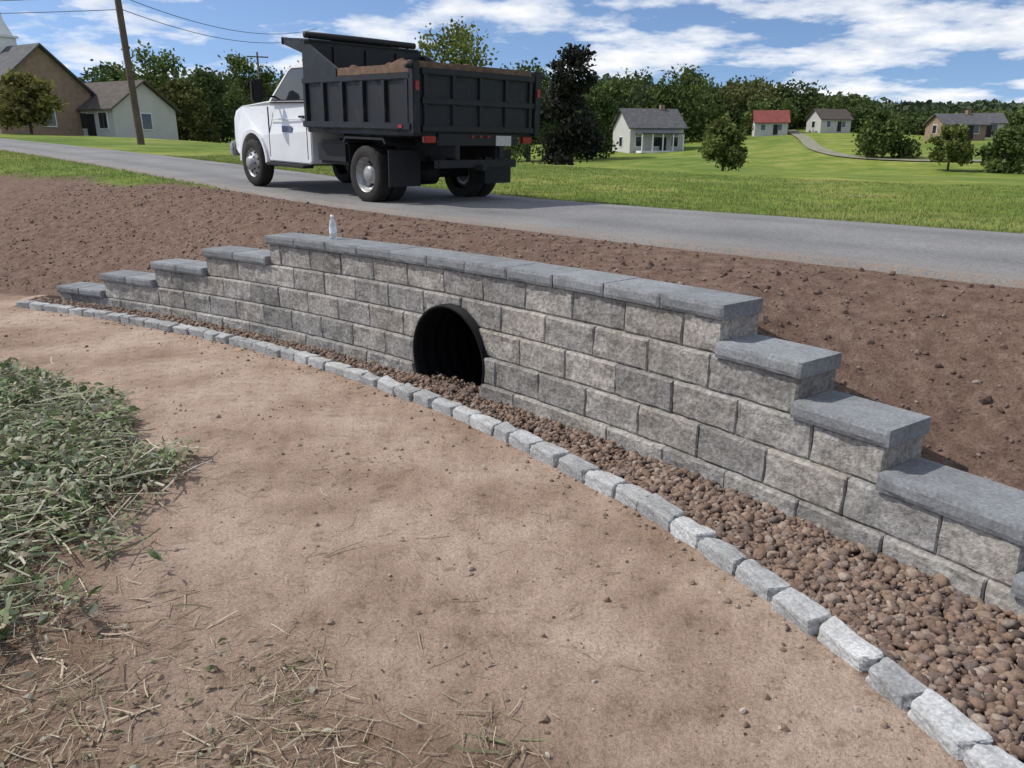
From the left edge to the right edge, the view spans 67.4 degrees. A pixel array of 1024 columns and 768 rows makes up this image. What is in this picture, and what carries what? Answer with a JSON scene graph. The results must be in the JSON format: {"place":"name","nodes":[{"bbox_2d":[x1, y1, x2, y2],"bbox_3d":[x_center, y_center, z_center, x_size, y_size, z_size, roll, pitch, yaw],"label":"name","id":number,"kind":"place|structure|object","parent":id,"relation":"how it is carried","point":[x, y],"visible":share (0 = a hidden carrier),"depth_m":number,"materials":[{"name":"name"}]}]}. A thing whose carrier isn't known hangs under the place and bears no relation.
{"place":"outdoors","nodes":[
{"label":"outdoors","id":0,"kind":"place"},
{"bbox_2d":[268,61,302,101],"bbox_3d":[-2.848,-4.836,12.457,1.754,0.616,1.428,-16,25,-41],"label":"cab greenhouse","id":1,"kind":"object","parent":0,"point":[298,64],"visible":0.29,"depth_m":12.01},
{"bbox_2d":[308,127,532,137],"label":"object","id":2,"kind":"structure","parent":0,"point":[364,131],"depth_m":10.33,"materials":[{"name":"black paint"}]},
{"bbox_2d":[307,79,404,122],"bbox_3d":[-2.115,-3.782,10.374,0.047,0.580,2.618,-16,25,-41],"label":"bed side","id":3,"kind":"object","parent":2,"relation":"on","point":[395,103],"visible":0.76,"depth_m":10.28,"materials":[{"name":"black paint"}]},
{"bbox_2d":[303,84,309,120],"bbox_3d":[-2.996,-4.091,11.182,0.047,0.524,0.075,-16,25,-41],"label":"bed stake","id":4,"kind":"object","parent":3,"relation":"attached to","point":[305,98],"visible":1,"depth_m":11.16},
{"bbox_2d":[320,83,326,121],"bbox_3d":[-2.656,-3.971,10.845,0.047,0.524,0.075,-16,25,-41],"label":"bed stake","id":5,"kind":"object","parent":3,"relation":"attached to","point":[323,102],"visible":1,"depth_m":10.82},
{"bbox_2d":[339,82,345,121],"bbox_3d":[-2.315,-3.851,10.508,0.047,0.524,0.075,-16,25,-41],"label":"bed stake","id":6,"kind":"object","parent":3,"relation":"attached to","point":[342,101],"visible":1,"depth_m":10.48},
{"bbox_2d":[301,72,409,83],"bbox_3d":[-2.114,-4.082,10.267,0.094,0.075,2.637,-16,25,-41],"label":"bed top rail","id":7,"kind":"object","parent":3,"relation":"on","point":[376,77],"visible":0.98,"depth_m":10.14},
{"bbox_2d":[337,64,407,75],"bbox_3d":[-2.099,-4.174,10.250,0.037,0.103,2.525,-16,25,-41],"label":"side board","id":8,"kind":"object","parent":7,"relation":"on","point":[378,69],"visible":0.61,"depth_m":9.93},
{"bbox_2d":[359,81,365,122],"bbox_3d":[-1.975,-3.731,10.172,0.047,0.524,0.075,-16,25,-41],"label":"bed stake","id":9,"kind":"object","parent":3,"relation":"attached to","point":[362,102],"visible":1,"depth_m":10.15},
{"bbox_2d":[381,80,387,122],"bbox_3d":[-1.634,-3.611,9.835,0.047,0.524,0.075,-16,25,-41],"label":"bed stake","id":10,"kind":"object","parent":3,"relation":"attached to","point":[384,99],"visible":1,"depth_m":9.81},
{"bbox_2d":[404,79,408,122],"bbox_3d":[-1.294,-3.491,9.498,0.047,0.524,0.075,-16,25,-41],"label":"bed stake","id":11,"kind":"object","parent":3,"relation":"attached to","point":[406,99],"visible":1,"depth_m":9.47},
{"bbox_2d":[303,121,410,129],"bbox_3d":[-2.135,-3.521,10.447,0.112,0.084,2.637,-16,25,-41],"label":"bed lower rail","id":12,"kind":"object","parent":2,"relation":"on","point":[366,125],"visible":1,"depth_m":10.30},
{"bbox_2d":[303,40,420,67],"bbox_3d":[-2.246,-4.589,11.872,2.085,1.159,0.049,-16,25,-41],"label":"headboard","id":13,"kind":"object","parent":2,"relation":"on","point":[348,55],"visible":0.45,"depth_m":11.62,"materials":[{"name":"black paint"}]},
{"bbox_2d":[301,44,337,77],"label":"headboard wing","id":14,"kind":"structure","parent":13,"relation":"attached to","point":[315,63],"depth_m":10.84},
{"bbox_2d":[283,37,418,51],"bbox_3d":[-2.477,-5.261,11.920,1.964,0.036,0.804,-15,29,-41],"label":"cab shield","id":15,"kind":"object","parent":13,"relation":"attached to","point":[355,44],"visible":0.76,"depth_m":11.50,"materials":[{"name":"black paint"}]},
{"bbox_2d":[283,39,302,52],"bbox_3d":[-3.183,-4.966,11.325,0.028,0.271,0.729,-16,25,-41],"label":"cab shield gusset","id":16,"kind":"object","parent":15,"relation":"attached to","point":[295,44],"visible":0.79,"depth_m":11.32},
{"bbox_2d":[303,31,415,48],"bbox_3d":[-2.282,-5.237,11.714,1.964,0.103,0.103,-16,25,-41],"label":"tarp roll","id":17,"kind":"object","parent":15,"relation":"on","point":[352,39],"visible":0.98,"depth_m":11.62,"materials":[{"name":"black plastic"}]},
{"bbox_2d":[343,136,415,144],"bbox_3d":[-1.831,-3.344,10.543,0.496,0.085,1.029,-16,25,-41],"label":"fender","id":18,"kind":"object","parent":2,"relation":"on","point":[386,140],"visible":1,"depth_m":10.32,"materials":[{"name":"black plastic"}]},
{"bbox_2d":[344,133,436,142],"bbox_3d":[-1.360,-3.587,11.206,0.935,0.094,2.524,-16,25,-41],"label":"sub frame","id":19,"kind":"object","parent":2,"relation":"on","point":[418,139],"visible":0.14,"depth_m":10.92,"materials":[{"name":"black paint"}]},
{"bbox_2d":[339,138,459,157],"bbox_3d":[-2.163,-3.566,11.499,0.075,0.187,4.208,-16,25,-41],"label":"frame rail","id":20,"kind":"object","parent":19,"relation":"attached to","point":[430,149],"visible":0.43,"depth_m":10.39,"materials":[{"name":"black metal"}]},
{"bbox_2d":[318,139,367,164],"bbox_3d":[-2.506,-3.443,11.402,0.393,0.337,0.842,-16,25,-41],"label":"fuel tank","id":21,"kind":"object","parent":20,"relation":"attached to","point":[341,152],"visible":0.76,"depth_m":11.19,"materials":[{"name":"black metal"}]},
{"bbox_2d":[388,150,420,186],"bbox_3d":[-1.430,-2.869,10.227,0.514,0.468,0.019,-16,25,-41],"label":"mud flap","id":22,"kind":"object","parent":20,"relation":"attached to","point":[404,168],"visible":1,"depth_m":10.21,"materials":[{"name":"black plastic"}]},
{"bbox_2d":[420,156,445,161],"bbox_3d":[-1.449,-3.755,12.358,0.393,0.374,0.842,-16,25,-41],"label":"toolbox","id":23,"kind":"object","parent":20,"relation":"attached to","point":[426,159],"visible":0.03,"depth_m":12.05,"materials":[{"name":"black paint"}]},
{"bbox_2d":[420,162,467,183],"bbox_3d":[-1.242,-3.085,11.230,1.683,0.318,0.318,-16,25,-41],"label":"axle","id":24,"kind":"object","parent":20,"relation":"attached to","point":[430,174],"visible":0.47,"depth_m":11.18,"materials":[{"name":"black metal"}]},
{"bbox_2d":[434,159,515,168],"bbox_3d":[-0.477,-2.989,10.420,1.402,0.103,0.094,-16,25,-41],"label":"bumper","id":25,"kind":"object","parent":20,"relation":"attached to","point":[442,164],"visible":1,"depth_m":10.31,"materials":[{"name":"black metal"}]},
{"bbox_2d":[460,146,503,157],"bbox_3d":[-1.594,-3.724,12.017,0.075,0.187,4.208,-16,25,-41],"label":"frame rail","id":26,"kind":"object","parent":19,"relation":"attached to","point":[481,151],"visible":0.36,"depth_m":10.84,"materials":[{"name":"black metal"}]},
{"bbox_2d":[484,150,510,182],"bbox_3d":[-0.211,-3.209,11.337,0.514,0.468,0.020,-16,25,-41],"label":"mud flap","id":27,"kind":"object","parent":26,"relation":"attached to","point":[497,174],"visible":0.5,"depth_m":11.37,"materials":[{"name":"black plastic"}]},
{"bbox_2d":[408,60,420,133],"bbox_3d":[-1.204,-3.523,9.454,0.112,0.842,0.112,-16,25,-41],"label":"post","id":28,"kind":"object","parent":2,"relation":"on","point":[414,101],"visible":1,"depth_m":9.42,"materials":[{"name":"metal"}]},
{"bbox_2d":[420,74,532,127],"bbox_3d":[-0.440,-3.710,10.160,1.964,0.729,0.048,-16,25,-41],"label":"tailgate","id":29,"kind":"object","parent":2,"relation":"on","point":[439,86],"visible":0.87,"depth_m":10.07,"materials":[{"name":"metal"}]},
{"bbox_2d":[422,74,427,124],"bbox_3d":[-1.081,-3.526,9.530,0.065,0.617,0.047,-16,25,-41],"label":"tailgate rib","id":30,"kind":"object","parent":29,"relation":"attached to","point":[425,94],"visible":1,"depth_m":9.50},
{"bbox_2d":[451,76,455,125],"bbox_3d":[-0.749,-3.619,9.832,0.066,0.617,0.047,-16,25,-41],"label":"tailgate rib","id":31,"kind":"object","parent":29,"relation":"attached to","point":[453,96],"visible":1,"depth_m":9.80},
{"bbox_2d":[420,97,533,108],"bbox_3d":[-0.414,-3.701,10.134,1.964,0.075,0.056,-16,25,-41],"label":"tailgate rail","id":32,"kind":"object","parent":29,"relation":"attached to","point":[445,101],"visible":1,"depth_m":10.04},
{"bbox_2d":[421,125,532,133],"bbox_3d":[-0.422,-3.390,10.237,1.964,0.075,0.056,-16,25,-41],"label":"tailgate rail","id":33,"kind":"object","parent":29,"relation":"attached to","point":[428,128],"visible":1,"depth_m":10.14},
{"bbox_2d":[420,67,534,82],"bbox_3d":[-0.406,-4.029,10.025,1.964,0.075,0.057,-16,25,-41],"label":"tailgate rail","id":34,"kind":"object","parent":29,"relation":"attached to","point":[456,73],"visible":1,"depth_m":9.92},
{"bbox_2d":[419,61,529,75],"bbox_3d":[-0.456,-4.118,10.053,1.926,0.076,0.038,-16,25,-41],"label":"tailgate board","id":35,"kind":"object","parent":34,"relation":"on","point":[471,68],"visible":0.71,"depth_m":9.98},
{"bbox_2d":[478,78,482,126],"bbox_3d":[-0.417,-3.711,10.134,0.066,0.617,0.047,-16,25,-41],"label":"tailgate rib","id":36,"kind":"object","parent":29,"relation":"attached to","point":[480,97],"visible":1,"depth_m":10.11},
{"bbox_2d":[503,80,508,127],"bbox_3d":[-0.086,-3.803,10.437,0.066,0.617,0.047,-16,25,-41],"label":"tailgate rib","id":37,"kind":"object","parent":29,"relation":"attached to","point":[505,109],"visible":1,"depth_m":10.42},
{"bbox_2d":[527,82,532,127],"bbox_3d":[0.246,-3.896,10.739,0.066,0.617,0.047,-16,25,-41],"label":"tailgate rib","id":38,"kind":"object","parent":29,"relation":"attached to","point":[529,111],"visible":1,"depth_m":10.72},
{"bbox_2d":[437,133,517,145],"bbox_3d":[-0.444,-3.273,10.298,1.403,0.150,0.047,-16,25,-41],"label":"apron","id":39,"kind":"object","parent":2,"relation":"on","point":[445,139],"visible":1,"depth_m":10.16,"materials":[{"name":"black paint"}]},
{"bbox_2d":[496,136,510,145],"bbox_3d":[-0.117,-3.341,10.556,0.281,0.131,0.013,-15,25,-41],"label":"license plate","id":40,"kind":"object","parent":39,"relation":"attached to","point":[503,140],"visible":1,"depth_m":10.55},
{"bbox_2d":[531,72,540,135],"bbox_3d":[0.325,-3.950,10.848,0.112,0.842,0.112,-16,25,-41],"label":"post","id":41,"kind":"object","parent":2,"relation":"on","point":[536,109],"visible":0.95,"depth_m":10.80,"materials":[{"name":"metal"}]},
{"bbox_2d":[0,126,1023,767],"bbox_3d":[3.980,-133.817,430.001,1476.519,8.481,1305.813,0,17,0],"label":"ground","id":42,"kind":"structure","parent":0,"point":[642,608],"depth_m":3.77,"materials":[{"name":"soil"}]},
{"bbox_2d":[0,68,68,134],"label":"young tree","id":43,"kind":"object","parent":42,"relation":"on","point":[17,91],"visible":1,"depth_m":44.65,"materials":[{"name":"green plant"}]},
{"bbox_2d":[0,14,96,135],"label":"brick church","id":44,"kind":"structure","parent":42,"relation":"on","point":[39,60],"depth_m":60.43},
{"bbox_2d":[0,357,211,639],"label":"pulled weeds","id":45,"kind":"object","parent":42,"relation":"on","point":[9,447],"visible":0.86,"depth_m":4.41,"materials":[{"name":"green plant"}]},
{"bbox_2d":[79,59,144,82],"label":"maple tree","id":46,"kind":"object","parent":42,"relation":"on","point":[95,72],"visible":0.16,"depth_m":90.52,"materials":[{"name":"green plant"}]},
{"bbox_2d":[76,80,181,139],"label":"house","id":47,"kind":"structure","parent":42,"relation":"on","point":[106,111],"depth_m":62.83,"materials":[{"name":"white"}]},
{"bbox_2d":[86,114,96,135],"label":"door","id":48,"kind":"structure","parent":47,"relation":"in","point":[91,129],"depth_m":62.34,"materials":[{"name":"black wood"}]},
{"bbox_2d":[98,113,107,127],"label":"window","id":49,"kind":"structure","parent":47,"relation":"in","point":[102,116],"depth_m":61.61,"materials":[{"name":"black glass"}]},
{"bbox_2d":[141,114,152,128],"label":"window","id":50,"kind":"structure","parent":47,"relation":"in","point":[146,118],"depth_m":63.81,"materials":[{"name":"grey glass"}]},
{"bbox_2d":[114,0,144,144],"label":"utility pole","id":51,"kind":"object","parent":42,"relation":"on","point":[130,79],"visible":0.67,"depth_m":32.00,"materials":[{"name":"brown wood"}]},
{"bbox_2d":[106,39,193,120],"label":"maple tree","id":52,"kind":"object","parent":42,"relation":"on","point":[161,67],"visible":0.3,"depth_m":80.75,"materials":[{"name":"green plant"}]},
{"bbox_2d":[159,78,227,142],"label":"maple tree","id":53,"kind":"object","parent":42,"relation":"on","point":[185,96],"visible":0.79,"depth_m":69.30,"materials":[{"name":"green plant"}]},
{"bbox_2d":[178,64,252,142],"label":"maple tree","id":54,"kind":"object","parent":42,"relation":"on","point":[200,80],"visible":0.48,"depth_m":74.30,"materials":[{"name":"green plant"}]},
{"bbox_2d":[215,49,279,140],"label":"maple tree","id":55,"kind":"object","parent":42,"relation":"on","point":[238,65],"visible":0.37,"depth_m":84.78,"materials":[{"name":"green plant"}]},
{"bbox_2d":[0,436,647,767],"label":"dry straw litter","id":56,"kind":"object","parent":42,"relation":"on","point":[271,761],"visible":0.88,"depth_m":2.68,"materials":[{"name":"plant"}]},
{"bbox_2d":[413,303,489,392],"bbox_3d":[0.770,-0.567,7.257,0.860,0.860,3.630,16,23,43],"label":"drainage pipe","id":57,"kind":"object","parent":42,"relation":"on","point":[448,340],"visible":0.05,"depth_m":6.45,"materials":[{"name":"black plastic"}]},
{"bbox_2d":[385,284,522,405],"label":"pipe surround blocks","id":58,"kind":"structure","parent":42,"relation":"on","point":[415,303],"depth_m":5.81,"materials":[{"name":"concrete"}]},
{"bbox_2d":[3,310,941,767],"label":"soil crumbs","id":59,"kind":"object","parent":42,"relation":"on","point":[543,716],"visible":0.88,"depth_m":3.08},
{"bbox_2d":[414,16,533,162],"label":"oak tree","id":60,"kind":"object","parent":42,"relation":"on","point":[459,38],"visible":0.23,"depth_m":52.25,"materials":[{"name":"green plant"}]},
{"bbox_2d":[0,183,1023,487],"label":"soil clods","id":61,"kind":"object","parent":42,"relation":"on","point":[988,399],"visible":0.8,"depth_m":6.65,"materials":[{"name":"soil"}]},
{"bbox_2d":[16,300,1023,767],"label":"granite edging","id":62,"kind":"object","parent":42,"relation":"on","point":[952,730],"visible":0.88,"depth_m":3.60,"materials":[{"name":"stone"}]},
{"bbox_2d":[29,296,1023,767],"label":"gravel bed","id":63,"kind":"object","parent":42,"relation":"on","point":[819,560],"visible":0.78,"depth_m":3.36,"materials":[{"name":"gravel"}]},
{"bbox_2d":[500,57,561,161],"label":"maple tree","id":64,"kind":"object","parent":42,"relation":"on","point":[527,153],"visible":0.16,"depth_m":82.83,"materials":[{"name":"green plant"}]},
{"bbox_2d":[61,244,1023,616],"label":"wall blocks","id":65,"kind":"structure","parent":42,"relation":"on","point":[663,384],"depth_m":4.63,"materials":[{"name":"concrete"}]},
{"bbox_2d":[56,232,1023,599],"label":"cap stones","id":66,"kind":"object","parent":65,"relation":"on","point":[984,504],"visible":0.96,"depth_m":4.06,"materials":[{"name":"concrete"}]},
{"bbox_2d":[329,215,336,238],"bbox_3d":[-1.666,-1.461,7.141,0.070,0.217,0.070,0,17,0],"label":"water bottle","id":67,"kind":"object","parent":66,"relation":"on","point":[332,228],"visible":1,"depth_m":7.12,"materials":[{"name":"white plastic"}]},
{"bbox_2d":[79,68,1023,144],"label":"distant tree line","id":68,"kind":"object","parent":42,"relation":"on","point":[974,106],"visible":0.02,"depth_m":144.12,"materials":[{"name":"green plant"}]},
{"bbox_2d":[529,42,607,165],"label":"maple tree","id":69,"kind":"object","parent":42,"relation":"on","point":[585,138],"visible":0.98,"depth_m":46.33,"materials":[{"name":"green plant"}]},
{"bbox_2d":[558,81,619,159],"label":"maple tree","id":70,"kind":"object","parent":42,"relation":"on","point":[599,104],"visible":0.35,"depth_m":86.43,"materials":[{"name":"green plant"}]},
{"bbox_2d":[575,74,634,149],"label":"maple tree","id":71,"kind":"object","parent":42,"relation":"on","point":[609,85],"visible":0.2,"depth_m":104.22,"materials":[{"name":"green plant"}]},
{"bbox_2d":[597,67,673,137],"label":"maple tree","id":72,"kind":"object","parent":42,"relation":"on","point":[631,85],"visible":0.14,"depth_m":117.79,"materials":[{"name":"green plant"}]},
{"bbox_2d":[612,127,683,152],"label":"walls","id":73,"kind":"structure","parent":42,"relation":"on","point":[628,135],"depth_m":98.37,"materials":[{"name":"white"}]},
{"bbox_2d":[614,113,627,127],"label":"gable","id":74,"kind":"structure","parent":73,"relation":"on","point":[620,122],"depth_m":99.79,"materials":[{"name":"white"}]},
{"bbox_2d":[620,108,687,128],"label":"roof","id":75,"kind":"structure","parent":73,"relation":"on","point":[641,118],"depth_m":98.58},
{"bbox_2d":[643,63,732,141],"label":"maple tree","id":76,"kind":"object","parent":42,"relation":"on","point":[673,98],"visible":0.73,"depth_m":113.39,"materials":[{"name":"green plant"}]},
{"bbox_2d":[679,86,743,136],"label":"maple tree","id":77,"kind":"object","parent":42,"relation":"on","point":[718,99],"visible":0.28,"depth_m":124.62,"materials":[{"name":"green plant"}]},
{"bbox_2d":[698,113,748,171],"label":"shade tree","id":78,"kind":"object","parent":42,"relation":"on","point":[722,141],"visible":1,"depth_m":56.67,"materials":[{"name":"green plant"}]},
{"bbox_2d":[704,75,795,131],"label":"shade tree","id":79,"kind":"object","parent":42,"relation":"on","point":[740,96],"visible":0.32,"depth_m":128.69,"materials":[{"name":"green plant"}]},
{"bbox_2d":[734,92,803,135],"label":"shade tree","id":80,"kind":"object","parent":42,"relation":"on","point":[768,104],"visible":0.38,"depth_m":120.31,"materials":[{"name":"green plant"}]},
{"bbox_2d":[751,110,790,136],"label":"house","id":81,"kind":"structure","parent":42,"relation":"on","point":[770,122],"depth_m":115.96,"materials":[{"name":"white"}]},
{"bbox_2d":[769,71,836,128],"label":"shade tree","id":82,"kind":"object","parent":42,"relation":"on","point":[799,101],"visible":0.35,"depth_m":134.22,"materials":[{"name":"green plant"}]},
{"bbox_2d":[804,109,853,132],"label":"house","id":83,"kind":"structure","parent":42,"relation":"on","point":[828,120],"depth_m":119.95,"materials":[{"name":"white"}]},
{"bbox_2d":[799,91,878,128],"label":"shade tree","id":84,"kind":"object","parent":42,"relation":"on","point":[851,99],"visible":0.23,"depth_m":130.01,"materials":[{"name":"green plant"}]},
{"bbox_2d":[841,101,902,132],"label":"shade tree","id":85,"kind":"object","parent":42,"relation":"on","point":[858,114],"visible":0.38,"depth_m":123.49,"materials":[{"name":"green plant"}]},
{"bbox_2d":[851,107,927,158],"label":"shade tree","id":86,"kind":"object","parent":42,"relation":"on","point":[883,132],"visible":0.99,"depth_m":71.50,"materials":[{"name":"green plant"}]},
{"bbox_2d":[903,105,949,134],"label":"shade tree","id":87,"kind":"object","parent":42,"relation":"on","point":[919,120],"visible":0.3,"depth_m":117.33,"materials":[{"name":"green plant"}]},
{"bbox_2d":[927,123,977,170],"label":"shade tree","id":88,"kind":"object","parent":42,"relation":"on","point":[953,143],"visible":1,"depth_m":58.59,"materials":[{"name":"green plant"}]},
{"bbox_2d":[922,110,990,140],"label":"brown cottage","id":89,"kind":"structure","parent":42,"relation":"on","point":[977,124],"depth_m":97.37,"materials":[{"name":"beige brick"}]},
{"bbox_2d":[958,113,1008,137],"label":"white cottage","id":90,"kind":"structure","parent":42,"relation":"on","point":[996,121],"depth_m":104.48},
{"bbox_2d":[974,124,1023,173],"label":"shade tree","id":91,"kind":"object","parent":42,"relation":"on","point":[1003,152],"visible":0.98,"depth_m":56.80,"materials":[{"name":"green plant"}]},
{"bbox_2d":[997,107,1023,130],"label":"shade tree","id":92,"kind":"object","parent":42,"relation":"on","point":[1017,119],"visible":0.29,"depth_m":111.65,"materials":[{"name":"green plant"}]},
{"bbox_2d":[0,138,1023,288],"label":"road","id":93,"kind":"structure","parent":0,"point":[995,258],"depth_m":7.66,"materials":[{"name":"asphalt"}]},
{"bbox_2d":[243,139,273,184],"bbox_3d":[-4.321,-3.774,13.081,0.215,0.757,0.757,-16,25,-41],"label":"front left tyre","id":94,"kind":"object","parent":93,"relation":"on","point":[258,179],"visible":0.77,"depth_m":12.91,"materials":[{"name":"rubber"}]},
{"bbox_2d":[246,148,258,176],"bbox_3d":[-4.407,-3.750,13.003,0.129,0.468,0.468,-16,25,-41],"label":"front left rim","id":95,"kind":"object","parent":94,"relation":"attached to","point":[250,161],"visible":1,"depth_m":12.95,"materials":[{"name":"metal"}]},
{"bbox_2d":[234,101,343,163],"bbox_3d":[-3.329,-4.310,13.146,1.852,0.931,2.777,-16,25,-41],"label":"cab body","id":96,"kind":"object","parent":93,"relation":"on","point":[290,147],"visible":0.52,"depth_m":12.25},
{"bbox_2d":[240,129,269,161],"bbox_3d":[-4.356,-4.023,12.957,0.056,0.521,0.991,-16,25,-41],"label":"fender lip","id":97,"kind":"object","parent":96,"relation":"attached to","point":[247,133],"visible":0.89,"depth_m":12.82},
{"bbox_2d":[250,79,262,101],"bbox_3d":[-4.003,-4.598,12.040,0.187,0.337,0.094,-16,25,-41],"label":"mirror","id":98,"kind":"object","parent":96,"relation":"attached to","point":[256,88],"visible":1,"depth_m":12.00,"materials":[{"name":"black plastic"}]},
{"bbox_2d":[273,69,302,99],"bbox_3d":[-3.412,-4.643,11.908,0.133,0.440,1.085,-16,25,-41],"label":"side window","id":99,"kind":"structure","parent":96,"relation":"attached to","point":[291,87],"depth_m":11.88,"materials":[{"name":"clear glass"}]},
{"bbox_2d":[266,162,313,168],"bbox_3d":[-3.543,-3.483,12.217,0.187,0.047,1.216,-16,25,-41],"label":"running board","id":100,"kind":"object","parent":96,"relation":"attached to","point":[293,165],"visible":1,"depth_m":12.03,"materials":[{"name":"black plastic"}]},
{"bbox_2d":[332,165,351,182],"bbox_3d":[-3.062,-4.124,14.228,0.215,0.757,0.758,-16,25,-41],"label":"front right tyre","id":101,"kind":"object","parent":93,"relation":"on","point":[345,177],"visible":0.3,"depth_m":14.32,"materials":[{"name":"rubber"}]},
{"bbox_2d":[350,146,391,201],"bbox_3d":[-1.939,-2.890,10.595,0.215,0.757,0.757,-16,25,-41],"label":"tyre","id":102,"kind":"object","parent":93,"relation":"on","point":[372,155],"visible":0.77,"depth_m":10.42,"materials":[{"name":"rubber"}]},
{"bbox_2d":[356,157,374,191],"bbox_3d":[-1.962,-2.884,10.574,0.129,0.468,0.467,-16,25,-41],"label":"rim","id":103,"kind":"object","parent":102,"relation":"attached to","point":[365,173],"visible":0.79,"depth_m":10.64,"materials":[{"name":"metal"}]},
{"bbox_2d":[379,146,406,200],"bbox_3d":[-1.756,-2.941,10.762,0.215,0.757,0.757,-16,25,-41],"label":"tyre","id":104,"kind":"object","parent":93,"relation":"on","point":[391,195],"visible":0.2,"depth_m":10.60,"materials":[{"name":"rubber"}]},
{"bbox_2d":[444,156,483,196],"bbox_3d":[-0.728,-3.228,11.699,0.215,0.757,0.757,-16,25,-41],"label":"tyre","id":105,"kind":"object","parent":93,"relation":"on","point":[455,187],"visible":0.47,"depth_m":11.57,"materials":[{"name":"rubber"}]},
{"bbox_2d":[476,157,495,195],"bbox_3d":[-0.545,-3.279,11.866,0.215,0.757,0.757,-16,25,-41],"label":"tyre","id":106,"kind":"object","parent":93,"relation":"on","point":[486,186],"visible":0.16,"depth_m":11.72,"materials":[{"name":"rubber"}]},
{"bbox_2d":[0,149,1023,232],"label":"lawn grass","id":107,"kind":"structure","parent":0,"point":[577,187],"depth_m":14.05,"materials":[{"name":"plant"}]},
{"bbox_2d":[0,0,1023,103],"label":"sky","id":108,"kind":"structure","parent":0,"point":[943,51],"materials":[{"name":"blue"}]},
{"bbox_2d":[788,130,981,160],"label":"driveway","id":109,"kind":"structure","parent":0,"point":[809,142],"depth_m":84.47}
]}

